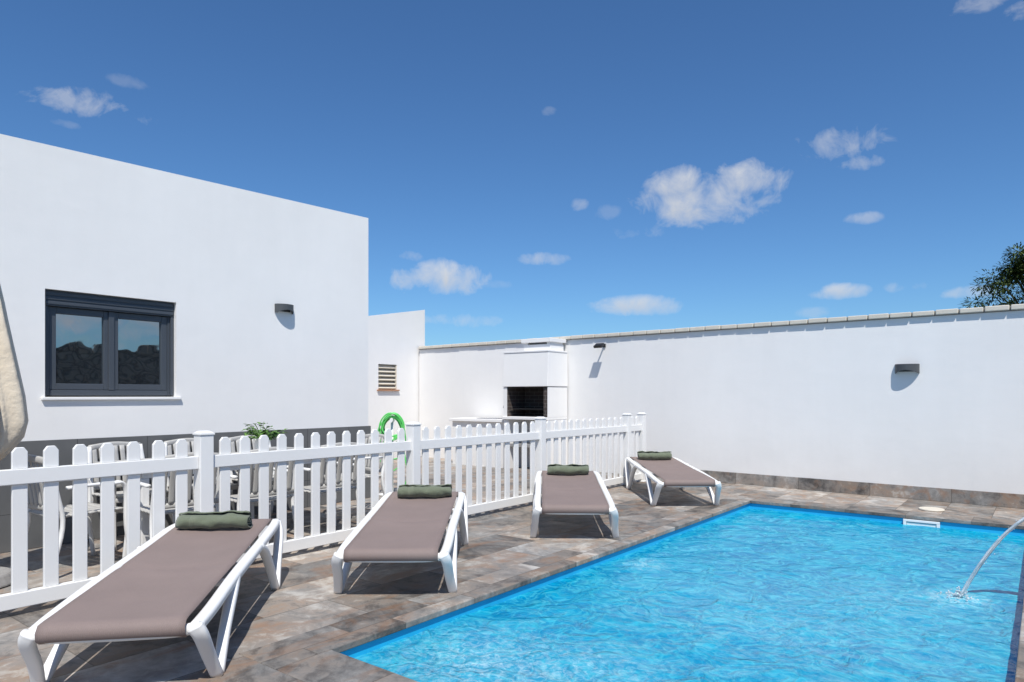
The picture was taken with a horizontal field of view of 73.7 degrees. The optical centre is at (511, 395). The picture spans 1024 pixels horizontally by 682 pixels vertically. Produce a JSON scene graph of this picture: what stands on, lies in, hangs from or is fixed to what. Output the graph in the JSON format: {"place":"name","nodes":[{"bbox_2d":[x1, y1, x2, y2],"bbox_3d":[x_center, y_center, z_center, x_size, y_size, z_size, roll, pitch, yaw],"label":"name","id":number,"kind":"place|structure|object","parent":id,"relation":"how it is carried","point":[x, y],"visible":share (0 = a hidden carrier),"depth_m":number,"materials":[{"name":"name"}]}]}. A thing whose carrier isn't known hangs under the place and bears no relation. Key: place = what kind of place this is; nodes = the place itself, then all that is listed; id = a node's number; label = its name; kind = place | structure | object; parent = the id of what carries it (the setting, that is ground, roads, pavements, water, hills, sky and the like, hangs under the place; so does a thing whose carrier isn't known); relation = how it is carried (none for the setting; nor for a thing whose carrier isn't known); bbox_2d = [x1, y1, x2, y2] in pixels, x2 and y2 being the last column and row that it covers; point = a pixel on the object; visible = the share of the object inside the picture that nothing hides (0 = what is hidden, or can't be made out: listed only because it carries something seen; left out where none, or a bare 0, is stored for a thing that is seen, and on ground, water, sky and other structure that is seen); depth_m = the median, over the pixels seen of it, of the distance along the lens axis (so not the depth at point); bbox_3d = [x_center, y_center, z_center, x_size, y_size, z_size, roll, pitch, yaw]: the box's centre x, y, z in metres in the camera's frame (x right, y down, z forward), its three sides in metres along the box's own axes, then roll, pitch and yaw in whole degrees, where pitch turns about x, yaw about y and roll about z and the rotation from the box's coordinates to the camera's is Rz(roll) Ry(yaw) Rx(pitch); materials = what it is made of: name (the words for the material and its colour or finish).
{"place":"outdoors","nodes":[
{"label":"outdoors","id":0,"kind":"place"},
{"bbox_2d":[370,426,370,497],"bbox_3d":[-4.572,0.842,10.860,7.022,0.914,0.019,0,0,38],"label":"house plinth return","id":1,"kind":"object","parent":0,"point":[370,471],"visible":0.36,"depth_m":8.70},
{"bbox_2d":[0,456,1023,681],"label":"patio floor","id":2,"kind":"structure","parent":0,"point":[304,598],"depth_m":4.96,"materials":[{"name":"stone"}]},
{"bbox_2d":[0,285,28,587],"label":"closed parasol","id":3,"kind":"object","parent":2,"relation":"on","point":[14,420],"visible":0.93,"depth_m":4.66,"materials":[{"name":"beige fabric"}]},
{"bbox_2d":[10,454,126,567],"bbox_3d":[-3.324,0.861,5.160,0.578,0.879,0.626,0,0,30],"label":"garden chair","id":4,"kind":"object","parent":2,"relation":"on","point":[65,511],"visible":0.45,"depth_m":5.04,"materials":[{"name":"white plastic"}]},
{"bbox_2d":[87,441,174,550],"bbox_3d":[-3.406,0.861,6.086,0.626,0.879,0.578,0,0,36],"label":"garden chair","id":5,"kind":"object","parent":2,"relation":"on","point":[93,458],"visible":0.23,"depth_m":6.09,"materials":[{"name":"white plastic"}]},
{"bbox_2d":[17,518,283,681],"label":"sun lounger","id":6,"kind":"object","parent":2,"relation":"on","point":[163,583],"visible":0.94,"depth_m":3.33,"materials":[{"name":"fabric"}]},
{"bbox_2d":[175,510,251,528],"bbox_3d":[-2.004,0.834,4.603,0.478,0.125,0.155,0,0,-4],"label":"rolled towel","id":7,"kind":"object","parent":6,"relation":"on","point":[212,520],"visible":1,"depth_m":4.55,"materials":[{"name":"green fabric"}]},
{"bbox_2d":[122,452,218,558],"bbox_3d":[-2.603,0.861,5.292,0.626,0.879,0.578,0,0,43],"label":"garden chair","id":8,"kind":"object","parent":2,"relation":"on","point":[169,507],"visible":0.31,"depth_m":5.11,"materials":[{"name":"white plastic"}]},
{"bbox_2d":[0,134,367,440],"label":"house walls","id":9,"kind":"structure","parent":2,"relation":"on","point":[224,269],"depth_m":6.94,"materials":[{"name":"white paint"}]},
{"bbox_2d":[45,305,46,394],"bbox_3d":[-4.062,-0.393,5.938,0.024,0.782,0.030,0,0,38],"label":"guide","id":10,"kind":"object","parent":9,"relation":"attached to","point":[45,350],"visible":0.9,"depth_m":5.93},
{"bbox_2d":[45,306,48,395],"bbox_3d":[-4.098,-0.392,5.978,0.080,0.784,0.050,0,0,38],"label":"frame","id":11,"kind":"object","parent":9,"relation":"attached to","point":[47,351],"visible":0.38,"depth_m":5.96,"materials":[{"name":"grey metal"}]},
{"bbox_2d":[45,289,173,316],"bbox_3d":[-3.756,-0.854,6.392,0.110,0.138,1.124,0,0,38],"label":"shutter box","id":12,"kind":"object","parent":9,"relation":"attached to","point":[100,309],"visible":0.57,"depth_m":6.32,"materials":[{"name":"grey metal"}]},
{"bbox_2d":[56,307,103,316],"bbox_3d":[-3.924,-0.754,6.192,0.052,0.056,0.386,0,0,38],"label":"window frame","id":13,"kind":"object","parent":12,"relation":"attached to","point":[79,312],"visible":1,"depth_m":6.17,"materials":[{"name":"grey metal"}]},
{"bbox_2d":[45,291,172,306],"bbox_3d":[-3.710,-0.892,6.356,0.006,0.025,1.104,0,0,38],"label":"shutter line","id":14,"kind":"object","parent":12,"relation":"attached to","point":[104,298],"visible":1,"depth_m":6.31,"materials":[{"name":"grey metal"}]},
{"bbox_2d":[45,301,172,314],"bbox_3d":[-3.710,-0.812,6.356,0.006,0.025,1.104,0,0,38],"label":"shutter line","id":15,"kind":"object","parent":12,"relation":"attached to","point":[103,307],"visible":1,"depth_m":6.31,"materials":[{"name":"grey metal"}]},
{"bbox_2d":[45,296,172,310],"bbox_3d":[-3.710,-0.853,6.356,0.006,0.025,1.104,0,0,38],"label":"shutter line","id":16,"kind":"object","parent":12,"relation":"attached to","point":[105,303],"visible":1,"depth_m":6.31,"materials":[{"name":"grey metal"}]},
{"bbox_2d":[118,313,160,321],"bbox_3d":[-3.605,-0.754,6.600,0.052,0.056,0.396,0,0,38],"label":"sash right","id":17,"kind":"object","parent":12,"relation":"attached to","point":[127,316],"visible":1,"depth_m":6.58,"materials":[{"name":"grey metal"}]},
{"bbox_2d":[41,397,181,399],"bbox_3d":[-3.741,0.025,6.388,0.218,0.026,1.200,0,0,38],"label":"window sill","id":18,"kind":"structure","parent":9,"relation":"attached to","point":[103,398],"depth_m":6.26,"materials":[{"name":"white paint"}]},
{"bbox_2d":[49,390,166,395],"bbox_3d":[-3.768,-0.025,6.402,0.080,0.050,1.023,0,0,38],"label":"frame bottom","id":19,"kind":"object","parent":18,"relation":"on","point":[105,393],"visible":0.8,"depth_m":6.34,"materials":[{"name":"grey metal"}]},
{"bbox_2d":[49,306,55,389],"bbox_3d":[-4.060,-0.417,6.017,0.052,0.730,0.056,0,0,38],"label":"sash","id":20,"kind":"object","parent":19,"relation":"on","point":[52,348],"visible":0.89,"depth_m":6.00,"materials":[{"name":"grey metal"}]},
{"bbox_2d":[56,383,103,389],"bbox_3d":[-3.924,-0.080,6.192,0.052,0.056,0.386,0,0,38],"label":"sash","id":21,"kind":"object","parent":19,"relation":"on","point":[62,386],"visible":1,"depth_m":6.17,"materials":[{"name":"grey metal"}]},
{"bbox_2d":[56,314,102,383],"bbox_3d":[-3.927,-0.417,6.194,0.008,0.622,0.391,0,0,38],"label":"glass","id":22,"kind":"object","parent":21,"relation":"on","point":[79,349],"visible":1,"depth_m":6.19,"materials":[{"name":"black"}]},
{"bbox_2d":[103,311,107,389],"bbox_3d":[-3.787,-0.417,6.366,0.052,0.730,0.056,0,0,38],"label":"sash","id":23,"kind":"object","parent":19,"relation":"on","point":[105,350],"visible":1,"depth_m":6.34,"materials":[{"name":"grey metal"}]},
{"bbox_2d":[108,312,113,389],"bbox_3d":[-3.740,-0.417,6.374,0.012,0.730,0.050,0,0,38],"label":"meeting cover","id":24,"kind":"object","parent":19,"relation":"on","point":[110,350],"visible":1,"depth_m":6.37,"materials":[{"name":"grey metal"}]},
{"bbox_2d":[114,312,117,389],"bbox_3d":[-3.744,-0.417,6.421,0.052,0.730,0.056,0,0,38],"label":"sash","id":25,"kind":"object","parent":19,"relation":"on","point":[115,350],"visible":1,"depth_m":6.41,"materials":[{"name":"grey metal"}]},
{"bbox_2d":[118,384,160,389],"bbox_3d":[-3.605,-0.080,6.600,0.052,0.056,0.396,0,0,38],"label":"sash","id":26,"kind":"object","parent":19,"relation":"on","point":[137,387],"visible":1,"depth_m":6.57,"materials":[{"name":"grey metal"}]},
{"bbox_2d":[118,319,159,384],"bbox_3d":[-3.608,-0.417,6.602,0.008,0.622,0.401,0,0,38],"label":"glass","id":27,"kind":"object","parent":26,"relation":"on","point":[138,352],"visible":1,"depth_m":6.59,"materials":[{"name":"black"}]},
{"bbox_2d":[160,316,166,389],"bbox_3d":[-3.465,-0.417,6.779,0.052,0.730,0.056,0,0,38],"label":"sash","id":28,"kind":"object","parent":19,"relation":"on","point":[163,353],"visible":1,"depth_m":6.76,"materials":[{"name":"grey metal"}]},
{"bbox_2d":[164,317,171,395],"bbox_3d":[-3.437,-0.392,6.825,0.080,0.784,0.050,0,0,38],"label":"frame","id":29,"kind":"object","parent":9,"relation":"attached to","point":[168,356],"visible":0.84,"depth_m":6.79,"materials":[{"name":"grey metal"}]},
{"bbox_2d":[170,317,173,394],"bbox_3d":[-3.389,-0.393,6.800,0.024,0.782,0.030,0,0,38],"label":"guide","id":30,"kind":"object","parent":9,"relation":"attached to","point":[171,355],"visible":1,"depth_m":6.79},
{"bbox_2d":[0,426,369,552],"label":"house plinth","id":31,"kind":"structure","parent":9,"relation":"attached to","point":[35,532],"depth_m":6.25,"materials":[{"name":"grey paint"}]},
{"bbox_2d":[275,303,293,313],"bbox_3d":[-2.550,-0.980,7.703,0.093,0.099,0.229,0,0,38],"label":"wall lamp","id":32,"kind":"object","parent":9,"relation":"attached to","point":[283,307],"visible":1,"depth_m":7.65,"materials":[{"name":"grey metal"}]},
{"bbox_2d":[164,438,238,514],"bbox_3d":[-3.004,0.861,6.599,0.626,0.879,0.578,0,0,39],"label":"garden chair","id":33,"kind":"object","parent":2,"relation":"on","point":[168,451],"visible":0.06,"depth_m":6.62,"materials":[{"name":"white plastic"}]},
{"bbox_2d":[94,452,326,545],"bbox_3d":[-2.579,0.926,6.266,0.780,0.742,2.000,0,0,38],"label":"dining table","id":34,"kind":"object","parent":2,"relation":"on","point":[144,517],"visible":0.14,"depth_m":5.35,"materials":[{"name":"grey plastic"}]},
{"bbox_2d":[242,422,286,448],"bbox_3d":[-2.389,0.403,6.556,0.412,0.301,0.465,0,0,4],"label":"potted plant","id":35,"kind":"object","parent":34,"relation":"on","point":[274,434],"visible":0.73,"depth_m":6.49,"materials":[{"name":"green plant"}]},
{"bbox_2d":[229,435,274,518],"bbox_3d":[-2.604,0.861,7.112,0.626,0.879,0.578,0,0,41],"label":"garden chair","id":36,"kind":"object","parent":2,"relation":"on","point":[232,448],"visible":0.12,"depth_m":7.13,"materials":[{"name":"white plastic"}]},
{"bbox_2d":[214,447,293,521],"bbox_3d":[-2.184,0.861,5.828,0.626,0.879,0.578,0,0,42],"label":"garden chair","id":37,"kind":"object","parent":2,"relation":"on","point":[272,494],"visible":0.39,"depth_m":5.70,"materials":[{"name":"white plastic"}]},
{"bbox_2d":[287,442,356,500],"bbox_3d":[-1.753,0.861,6.380,0.626,0.879,0.578,0,0,41],"label":"garden chair","id":38,"kind":"object","parent":2,"relation":"on","point":[323,488],"visible":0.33,"depth_m":6.22,"materials":[{"name":"white plastic"}]},
{"bbox_2d":[0,412,645,611],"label":"picket fence","id":39,"kind":"object","parent":2,"relation":"on","point":[203,462],"visible":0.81,"depth_m":5.41,"materials":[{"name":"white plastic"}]},
{"bbox_2d":[320,434,383,500],"bbox_3d":[-1.704,0.861,7.398,0.578,0.879,0.626,0,0,43],"label":"garden chair","id":40,"kind":"object","parent":2,"relation":"on","point":[368,457],"visible":0.26,"depth_m":7.46,"materials":[{"name":"white plastic"}]},
{"bbox_2d":[378,412,405,495],"bbox_3d":[-1.441,0.759,8.991,0.427,1.082,0.575,0,0,38],"label":"hose stand","id":41,"kind":"object","parent":2,"relation":"on","point":[391,417],"visible":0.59,"depth_m":8.90,"materials":[{"name":"white plastic"}]},
{"bbox_2d":[368,310,424,457],"bbox_3d":[-4.618,-0.231,13.950,3.345,3.261,4.700,0,0,38],"label":"side annex","id":42,"kind":"object","parent":2,"relation":"on","point":[396,341],"visible":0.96,"depth_m":14.13,"materials":[{"name":"white paint"}]},
{"bbox_2d":[331,492,468,593],"bbox_3d":[-0.777,1.093,5.303,0.812,0.435,2.009,0,0,-1],"label":"sun lounger","id":43,"kind":"object","parent":2,"relation":"on","point":[391,527],"visible":0.98,"depth_m":4.75,"materials":[{"name":"fabric"}]},
{"bbox_2d":[397,484,451,497],"bbox_3d":[-0.766,0.837,6.013,0.475,0.120,0.155,0,0,-5],"label":"rolled towel","id":44,"kind":"object","parent":43,"relation":"on","point":[420,490],"visible":1,"depth_m":5.96,"materials":[{"name":"green fabric"}]},
{"bbox_2d":[449,405,503,467],"bbox_3d":[-0.493,0.718,12.834,1.320,1.164,0.620,0,0,38],"label":"sink counter","id":45,"kind":"object","parent":2,"relation":"on","point":[473,422],"visible":0.39,"depth_m":12.65,"materials":[{"name":"white paint"}]},
{"bbox_2d":[502,338,567,468],"bbox_3d":[0.402,0.155,12.091,0.986,2.290,0.630,0,0,38],"label":"masonry barbecue","id":46,"kind":"object","parent":2,"relation":"on","point":[535,378],"visible":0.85,"depth_m":11.92,"materials":[{"name":"white paint"}]},
{"bbox_2d":[530,471,618,537],"bbox_3d":[0.607,1.094,7.048,0.812,0.434,2.009,0,0,3],"label":"sun lounger","id":47,"kind":"object","parent":2,"relation":"on","point":[577,494],"visible":0.97,"depth_m":6.46,"materials":[{"name":"fabric"}]},
{"bbox_2d":[547,464,588,474],"bbox_3d":[0.638,0.835,7.756,0.477,0.124,0.145,0,0,1],"label":"rolled towel","id":48,"kind":"object","parent":47,"relation":"on","point":[570,469],"visible":1,"depth_m":7.70,"materials":[{"name":"green fabric"}]},
{"bbox_2d":[240,495,1023,681],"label":"pool coping","id":49,"kind":"object","parent":2,"relation":"on","point":[315,655],"visible":0.83,"depth_m":4.30,"materials":[{"name":"stone"}]},
{"bbox_2d":[625,457,721,505],"bbox_3d":[2.020,1.093,8.868,0.812,0.434,2.009,0,0,-2],"label":"sun lounger","id":50,"kind":"object","parent":2,"relation":"on","point":[675,472],"visible":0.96,"depth_m":8.34,"materials":[{"name":"fabric"}]},
{"bbox_2d":[637,451,671,459],"bbox_3d":[1.998,0.835,9.575,0.476,0.124,0.155,0,0,1],"label":"rolled towel","id":51,"kind":"object","parent":50,"relation":"on","point":[652,455],"visible":1,"depth_m":9.52,"materials":[{"name":"green fabric"}]},
{"bbox_2d":[341,503,1023,657],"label":"swimming pool","id":52,"kind":"structure","parent":2,"relation":"in","point":[365,648],"depth_m":5.74,"materials":[{"name":"blue tile"}]},
{"bbox_2d":[355,509,1023,681],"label":"pool water","id":53,"kind":"structure","parent":52,"relation":"in","point":[753,595],"depth_m":4.33,"materials":[{"name":"blue liquid"}]},
{"bbox_2d":[938,518,1023,601],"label":"water jet","id":54,"kind":"object","parent":53,"relation":"on","point":[959,594],"visible":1,"depth_m":4.64},
{"bbox_2d":[903,519,939,527],"bbox_3d":[4.396,1.405,7.332,0.340,0.130,0.028,0,0,38],"label":"pool skimmer","id":55,"kind":"object","parent":52,"relation":"attached to","point":[919,523],"visible":0.56,"depth_m":7.33,"materials":[{"name":"white plastic"}]},
{"bbox_2d":[918,507,944,511],"bbox_3d":[4.768,1.289,7.760,0.258,0.014,0.258,0,0,38],"label":"skimmer lid","id":56,"kind":"object","parent":2,"relation":"on","point":[936,509],"visible":1,"depth_m":7.72,"materials":[{"name":"beige paint"}]},
{"bbox_2d":[0,0,1023,345],"label":"sky","id":57,"kind":"structure","parent":0,"point":[516,169],"materials":[{"name":"blue"}]},
{"label":"ground","id":58,"kind":"structure","parent":0,"visible":0},
{"bbox_2d":[419,310,1023,507],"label":"perimeter wall","id":59,"kind":"structure","parent":58,"relation":"on","point":[841,401],"depth_m":9.39,"materials":[{"name":"white paint"}]},
{"bbox_2d":[593,343,605,347],"bbox_3d":[1.495,-0.838,11.477,0.160,0.084,0.222,0,0,41],"label":"floodlight","id":60,"kind":"object","parent":59,"relation":"attached to","point":[598,345],"visible":1,"depth_m":11.41,"materials":[{"name":"black metal"}]},
{"bbox_2d":[419,304,1023,349],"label":"coping tiles","id":61,"kind":"object","parent":59,"relation":"on","point":[914,314],"visible":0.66,"depth_m":9.67,"materials":[{"name":"grey concrete"}]},
{"bbox_2d":[701,470,1023,508],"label":"slate skirting","id":62,"kind":"object","parent":59,"relation":"attached to","point":[1010,500],"depth_m":8.82,"materials":[{"name":"grey stone"}]},
{"bbox_2d":[895,364,919,373],"bbox_3d":[4.949,-0.338,8.570,0.273,0.118,0.111,0,0,41],"label":"wall lamp","id":63,"kind":"object","parent":59,"relation":"attached to","point":[907,367],"visible":1,"depth_m":8.53,"materials":[{"name":"grey metal"}]},
{"bbox_2d":[957,242,1023,307],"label":"pine tree","id":64,"kind":"object","parent":58,"relation":"on","point":[1016,271],"visible":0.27,"depth_m":22.18,"materials":[{"name":"green plant"}]}
]}

